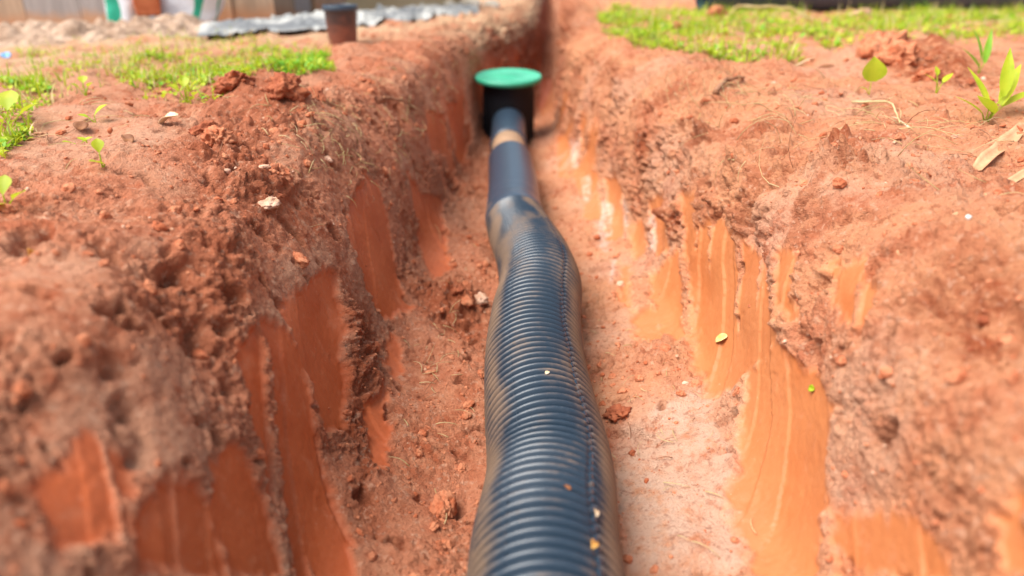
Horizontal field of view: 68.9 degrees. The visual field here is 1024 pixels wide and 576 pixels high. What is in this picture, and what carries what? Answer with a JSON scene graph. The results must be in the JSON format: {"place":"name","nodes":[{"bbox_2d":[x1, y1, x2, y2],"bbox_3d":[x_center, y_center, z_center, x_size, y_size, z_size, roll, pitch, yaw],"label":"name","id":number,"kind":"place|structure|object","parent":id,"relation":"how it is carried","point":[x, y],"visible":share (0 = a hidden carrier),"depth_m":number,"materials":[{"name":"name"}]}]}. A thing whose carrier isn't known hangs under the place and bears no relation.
{"place":"outdoors","nodes":[
{"label":"outdoors","id":0,"kind":"place"},
{"bbox_2d":[0,34,336,158],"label":"grass","id":1,"kind":"structure","parent":0,"point":[10,135],"depth_m":1.77,"materials":[{"name":"plant"}]},
{"bbox_2d":[4,23,332,104],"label":"grass","id":2,"kind":"structure","parent":0,"point":[79,66],"depth_m":2.09,"materials":[{"name":"plant"}]},
{"bbox_2d":[266,42,331,75],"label":"grass","id":3,"kind":"structure","parent":0,"point":[310,59],"depth_m":1.89,"materials":[{"name":"plant"}]},
{"bbox_2d":[0,0,1023,575],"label":"ground","id":4,"kind":"structure","parent":0,"point":[216,490],"depth_m":1.01,"materials":[{"name":"red soil"}]},
{"bbox_2d":[0,52,10,57],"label":"plastic scrap","id":5,"kind":"object","parent":4,"relation":"on","point":[5,55],"visible":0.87,"depth_m":2.36,"materials":[{"name":"white plastic"}]},
{"bbox_2d":[0,175,24,203],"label":"weed","id":6,"kind":"object","parent":4,"relation":"on","point":[5,182],"visible":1,"depth_m":0.89,"materials":[{"name":"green plant"}]},
{"bbox_2d":[0,90,37,126],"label":"weed","id":7,"kind":"object","parent":4,"relation":"on","point":[9,98],"visible":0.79,"depth_m":1.31,"materials":[{"name":"green plant"}]},
{"bbox_2d":[27,248,34,255],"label":"dead leaf","id":8,"kind":"object","parent":4,"relation":"on","point":[30,251],"visible":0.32,"depth_m":0.80,"materials":[{"name":"brown plant"}]},
{"bbox_2d":[33,132,49,145],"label":"twig","id":9,"kind":"object","parent":4,"relation":"on","point":[41,133],"visible":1,"depth_m":1.24,"materials":[{"name":"brown wood"}]},
{"bbox_2d":[62,137,91,143],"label":"weed","id":10,"kind":"object","parent":4,"relation":"on","point":[83,138],"visible":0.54,"depth_m":1.21,"materials":[{"name":"green plant"}]},
{"bbox_2d":[73,121,88,129],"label":"dead leaf","id":11,"kind":"object","parent":4,"relation":"on","point":[84,125],"visible":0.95,"depth_m":1.29,"materials":[{"name":"brown plant"}]},
{"bbox_2d":[72,76,92,95],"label":"weed","id":12,"kind":"object","parent":4,"relation":"on","point":[82,79],"visible":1,"depth_m":1.57,"materials":[{"name":"green plant"}]},
{"bbox_2d":[77,104,106,122],"bbox_3d":[-0.745,-0.308,1.329,0.051,0.034,0.021,-4,24,-8],"label":"weed","id":13,"kind":"object","parent":4,"relation":"on","point":[97,109],"visible":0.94,"depth_m":1.33,"materials":[{"name":"green plant"}]},
{"bbox_2d":[89,138,104,167],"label":"weed","id":14,"kind":"object","parent":4,"relation":"on","point":[97,144],"visible":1,"depth_m":1.00,"materials":[{"name":"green plant"}]},
{"bbox_2d":[0,12,209,51],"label":"soil heap","id":15,"kind":"object","parent":4,"relation":"on","point":[32,31],"visible":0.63,"depth_m":2.87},
{"bbox_2d":[104,0,141,21],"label":"sack","id":16,"kind":"object","parent":15,"relation":"on","point":[117,10],"visible":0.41,"depth_m":3.26,"materials":[{"name":"white plastic"}]},
{"bbox_2d":[132,0,160,15],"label":"terracotta block","id":17,"kind":"object","parent":15,"relation":"on","point":[147,7],"depth_m":3.20,"materials":[{"name":"orange ceramic"}]},
{"bbox_2d":[121,134,133,142],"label":"dead leaf","id":18,"kind":"object","parent":4,"relation":"on","point":[128,137],"visible":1,"depth_m":1.15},
{"bbox_2d":[0,0,275,23],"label":"board fence","id":19,"kind":"object","parent":4,"relation":"on","point":[55,11],"depth_m":3.60,"materials":[{"name":"brown wood"}]},
{"bbox_2d":[158,112,177,123],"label":"dead leaf","id":20,"kind":"object","parent":4,"relation":"on","point":[162,120],"visible":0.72,"depth_m":1.27,"materials":[{"name":"beige plant"}]},
{"bbox_2d":[169,75,198,102],"bbox_3d":[-0.657,-0.399,1.510,0.072,0.057,0.034,8,25,18],"label":"weed","id":21,"kind":"object","parent":4,"relation":"on","point":[183,80],"visible":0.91,"depth_m":1.51,"materials":[{"name":"green plant"}]},
{"bbox_2d":[155,0,224,21],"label":"sack","id":22,"kind":"object","parent":4,"relation":"on","point":[206,10],"visible":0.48,"depth_m":3.28,"materials":[{"name":"white plastic"}]},
{"bbox_2d":[188,119,219,136],"bbox_3d":[-0.516,-0.263,1.259,0.054,0.038,0.036,-19,30,-36],"label":"clay clod","id":23,"kind":"object","parent":4,"relation":"on","point":[195,130],"visible":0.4,"depth_m":1.25,"materials":[{"name":"brown soil"}]},
{"bbox_2d":[210,75,219,80],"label":"dead leaf","id":24,"kind":"object","parent":4,"relation":"on","point":[216,77],"visible":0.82,"depth_m":1.68,"materials":[{"name":"brown plant"}]},
{"bbox_2d":[200,125,237,146],"bbox_3d":[-0.479,-0.240,1.211,0.051,0.049,0.064,-20,31,-38],"label":"clay clod","id":25,"kind":"object","parent":4,"relation":"on","point":[213,134],"visible":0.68,"depth_m":1.19,"materials":[{"name":"brown soil"}]},
{"bbox_2d":[213,70,255,97],"bbox_3d":[-0.561,-0.413,1.512,0.087,0.067,0.115,-9,25,-19],"label":"clay clod","id":26,"kind":"object","parent":4,"relation":"on","point":[228,81],"visible":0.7,"depth_m":1.47,"materials":[{"name":"brown soil"}]},
{"bbox_2d":[257,196,281,210],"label":"stone","id":27,"kind":"object","parent":4,"relation":"on","point":[269,202],"visible":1,"depth_m":1.08,"materials":[{"name":"beige stone"}]},
{"bbox_2d":[267,163,292,182],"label":"clay clod","id":28,"kind":"object","parent":4,"relation":"on","point":[284,171],"visible":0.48,"depth_m":1.18,"materials":[{"name":"brown soil"}]},
{"bbox_2d":[226,0,345,19],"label":"board fence","id":29,"kind":"object","parent":4,"relation":"on","point":[284,7],"depth_m":3.98,"materials":[{"name":"brown wood"}]},
{"bbox_2d":[265,71,310,101],"bbox_3d":[-0.442,-0.388,1.461,0.085,0.070,0.086,-19,30,-36],"label":"clay clod","id":30,"kind":"object","parent":4,"relation":"on","point":[281,85],"visible":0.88,"depth_m":1.44,"materials":[{"name":"brown soil"}]},
{"bbox_2d":[293,251,309,268],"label":"clay clod","id":31,"kind":"object","parent":4,"relation":"on","point":[302,260],"visible":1,"depth_m":1.07,"materials":[{"name":"brown soil"}]},
{"bbox_2d":[306,86,325,103],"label":"clay clod","id":32,"kind":"object","parent":4,"relation":"on","point":[319,94],"visible":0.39,"depth_m":1.59,"materials":[{"name":"brown soil"}]},
{"bbox_2d":[197,3,478,38],"bbox_3d":[-0.599,-1.350,3.720,0.521,0.136,2.506,9,25,19],"label":"plastic sheet","id":33,"kind":"object","parent":4,"relation":"on","point":[315,21],"visible":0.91,"depth_m":3.19,"materials":[{"name":"grey plastic"}]},
{"bbox_2d":[322,4,357,45],"bbox_3d":[-0.613,-0.944,2.688,0.126,0.141,0.126,0,24,0],"label":"plant pot","id":34,"kind":"object","parent":4,"relation":"on","point":[341,22],"visible":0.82,"depth_m":2.65,"materials":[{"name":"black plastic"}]},
{"bbox_2d":[383,95,414,109],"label":"twig","id":35,"kind":"object","parent":4,"relation":"on","point":[393,99],"visible":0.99,"depth_m":1.87,"materials":[{"name":"brown wood"}]},
{"bbox_2d":[346,0,460,9],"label":"hoarding","id":36,"kind":"object","parent":4,"relation":"on","point":[367,4],"depth_m":4.61,"materials":[{"name":"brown wood"}]},
{"bbox_2d":[429,489,456,521],"bbox_3d":[-0.093,0.295,1.004,0.039,0.028,0.057,0,24,0],"label":"clay clod","id":37,"kind":"object","parent":4,"relation":"on","point":[443,503],"visible":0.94,"depth_m":1.00,"materials":[{"name":"brown soil"}]},
{"bbox_2d":[444,0,454,4],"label":"pale stone","id":38,"kind":"object","parent":4,"relation":"on","point":[447,2],"visible":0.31,"depth_m":4.81,"materials":[{"name":"beige stone"}]},
{"bbox_2d":[461,294,474,308],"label":"clay clod","id":39,"kind":"object","parent":4,"relation":"on","point":[467,300],"visible":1,"depth_m":1.53,"materials":[{"name":"brown soil"}]},
{"bbox_2d":[461,0,481,7],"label":"pale stone","id":40,"kind":"object","parent":4,"relation":"on","point":[476,2],"visible":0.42,"depth_m":4.84,"materials":[{"name":"beige stone"}]},
{"bbox_2d":[474,291,488,305],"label":"clay clod","id":41,"kind":"object","parent":4,"relation":"on","point":[481,298],"visible":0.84,"depth_m":1.56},
{"bbox_2d":[482,0,499,7],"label":"pale stone","id":42,"kind":"object","parent":4,"relation":"on","point":[494,3],"visible":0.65,"depth_m":4.91,"materials":[{"name":"beige stone"}]},
{"bbox_2d":[475,68,541,150],"bbox_3d":[-0.014,-0.614,2.802,0.260,0.333,0.588,0,24,0],"label":"catch basin","id":43,"kind":"object","parent":4,"relation":"on","point":[508,98],"visible":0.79,"depth_m":2.84,"materials":[{"name":"black plastic"}]},
{"bbox_2d":[0,8,1023,575],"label":"clay crumbs","id":44,"kind":"object","parent":4,"relation":"on","point":[22,390],"visible":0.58,"depth_m":1.07,"materials":[{"name":"brown soil"}]},
{"bbox_2d":[10,11,1023,557],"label":"dry straw","id":45,"kind":"object","parent":4,"relation":"on","point":[908,123],"visible":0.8,"depth_m":1.40,"materials":[{"name":"beige plant"}]},
{"bbox_2d":[466,130,625,575],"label":"drain pipe","id":46,"kind":"object","parent":4,"relation":"on","point":[546,439],"visible":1,"depth_m":0.96,"materials":[{"name":"black plastic"}]},
{"bbox_2d":[592,539,598,548],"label":"dead leaf","id":47,"kind":"object","parent":46,"relation":"on","point":[595,544],"visible":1,"depth_m":0.70,"materials":[{"name":"orange plant"}]},
{"bbox_2d":[602,403,631,421],"bbox_3d":[0.165,0.193,1.161,0.043,0.022,0.039,-14,28,-29],"label":"clay clod","id":48,"kind":"object","parent":4,"relation":"on","point":[614,412],"visible":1,"depth_m":1.15,"materials":[{"name":"brown soil"}]},
{"bbox_2d":[628,449,635,455],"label":"clay clod","id":49,"kind":"object","parent":4,"relation":"on","point":[631,452],"visible":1,"depth_m":1.08,"materials":[{"name":"brown soil"}]},
{"bbox_2d":[670,20,681,29],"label":"clay clod","id":50,"kind":"object","parent":4,"relation":"on","point":[678,23],"visible":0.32,"depth_m":2.88,"materials":[{"name":"orange soil"}]},
{"bbox_2d":[706,5,728,17],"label":"clay clod","id":51,"kind":"object","parent":4,"relation":"on","point":[718,8],"visible":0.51,"depth_m":3.37,"materials":[{"name":"orange soil"}]},
{"bbox_2d":[715,333,727,342],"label":"dead leaf","id":52,"kind":"object","parent":4,"relation":"on","point":[721,336],"visible":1,"depth_m":1.22,"materials":[{"name":"yellow plant"}]},
{"bbox_2d":[712,75,744,94],"bbox_3d":[0.489,-0.469,1.716,0.035,0.020,0.210,14,28,29],"label":"twig","id":53,"kind":"object","parent":4,"relation":"on","point":[717,88],"visible":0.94,"depth_m":1.72,"materials":[{"name":"brown wood"}]},
{"bbox_2d":[722,5,823,24],"bbox_3d":[1.100,-1.146,3.139,0.417,0.079,0.070,6,25,13],"label":"straw stalk","id":54,"kind":"object","parent":4,"relation":"on","point":[758,7],"visible":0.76,"depth_m":3.14,"materials":[{"name":"beige plant"}]},
{"bbox_2d":[808,385,814,391],"bbox_3d":[0.365,0.121,0.911,0.006,0.008,0.010,0,24,0],"label":"leaf scrap","id":55,"kind":"object","parent":4,"relation":"on","point":[811,388],"visible":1,"depth_m":0.91,"materials":[{"name":"green plant"}]},
{"bbox_2d":[818,64,834,67],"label":"dead leaf","id":56,"kind":"object","parent":4,"relation":"on","point":[826,66],"visible":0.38,"depth_m":1.97,"materials":[{"name":"brown plant"}]},
{"bbox_2d":[695,0,1023,10],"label":"drain pipe","id":57,"kind":"object","parent":4,"relation":"on","point":[822,5],"visible":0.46,"depth_m":4.19,"materials":[{"name":"black plastic"}]},
{"bbox_2d":[848,8,872,18],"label":"clay clod","id":58,"kind":"object","parent":4,"relation":"on","point":[868,10],"visible":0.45,"depth_m":3.32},
{"bbox_2d":[862,57,886,94],"bbox_3d":[0.754,-0.440,1.564,0.055,0.084,0.012,-2,24,-5],"label":"weed","id":59,"kind":"object","parent":4,"relation":"on","point":[875,69],"visible":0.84,"depth_m":1.56,"materials":[{"name":"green plant"}]},
{"bbox_2d":[851,100,900,123],"bbox_3d":[0.690,-0.331,1.375,0.046,0.023,0.240,2,24,4],"label":"straw stalk","id":60,"kind":"object","parent":4,"relation":"on","point":[878,101],"visible":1,"depth_m":1.44,"materials":[{"name":"beige plant"}]},
{"bbox_2d":[855,30,907,58],"bbox_3d":[0.994,-0.630,2.016,0.125,0.127,0.137,7,25,15],"label":"clay clod","id":61,"kind":"object","parent":4,"relation":"on","point":[869,46],"visible":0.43,"depth_m":1.99,"materials":[{"name":"soil"}]},
{"bbox_2d":[873,39,920,67],"bbox_3d":[0.970,-0.581,1.882,0.112,0.091,0.098,14,28,29],"label":"clay clod","id":62,"kind":"object","parent":4,"relation":"on","point":[901,52],"visible":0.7,"depth_m":1.85,"materials":[{"name":"brown soil"}]},
{"bbox_2d":[911,68,943,82],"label":"clay clod","id":63,"kind":"object","parent":4,"relation":"on","point":[920,75],"visible":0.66,"depth_m":1.69,"materials":[{"name":"brown soil"}]},
{"bbox_2d":[927,66,952,93],"bbox_3d":[0.885,-0.429,1.548,0.062,0.056,0.026,0,24,0],"label":"weed","id":64,"kind":"object","parent":4,"relation":"on","point":[946,77],"visible":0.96,"depth_m":1.54,"materials":[{"name":"green plant"}]},
{"bbox_2d":[896,169,1023,255],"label":"dead stalk","id":65,"kind":"object","parent":4,"relation":"on","point":[1017,176],"visible":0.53,"depth_m":0.98,"materials":[{"name":"beige plant"}]},
{"bbox_2d":[964,29,992,73],"bbox_3d":[1.100,-0.558,1.777,0.078,0.111,0.035,0,24,0],"label":"weed","id":66,"kind":"object","parent":4,"relation":"on","point":[986,52],"visible":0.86,"depth_m":1.77,"materials":[{"name":"green plant"}]},
{"bbox_2d":[957,19,1021,24],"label":"straw stalk","id":67,"kind":"object","parent":4,"relation":"on","point":[988,21],"visible":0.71,"depth_m":2.98,"materials":[{"name":"beige plant"}]},
{"bbox_2d":[955,48,1023,121],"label":"weed","id":68,"kind":"object","parent":4,"relation":"on","point":[1009,76],"visible":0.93,"depth_m":1.33,"materials":[{"name":"green plant"}]},
{"bbox_2d":[972,122,1023,170],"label":"dead stalk","id":69,"kind":"object","parent":4,"relation":"on","point":[985,158],"visible":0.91,"depth_m":1.10,"materials":[{"name":"beige plant"}]},
{"bbox_2d":[595,0,1023,64],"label":"grass","id":70,"kind":"structure","parent":0,"point":[816,28],"depth_m":2.86,"materials":[{"name":"plant"}]}
]}

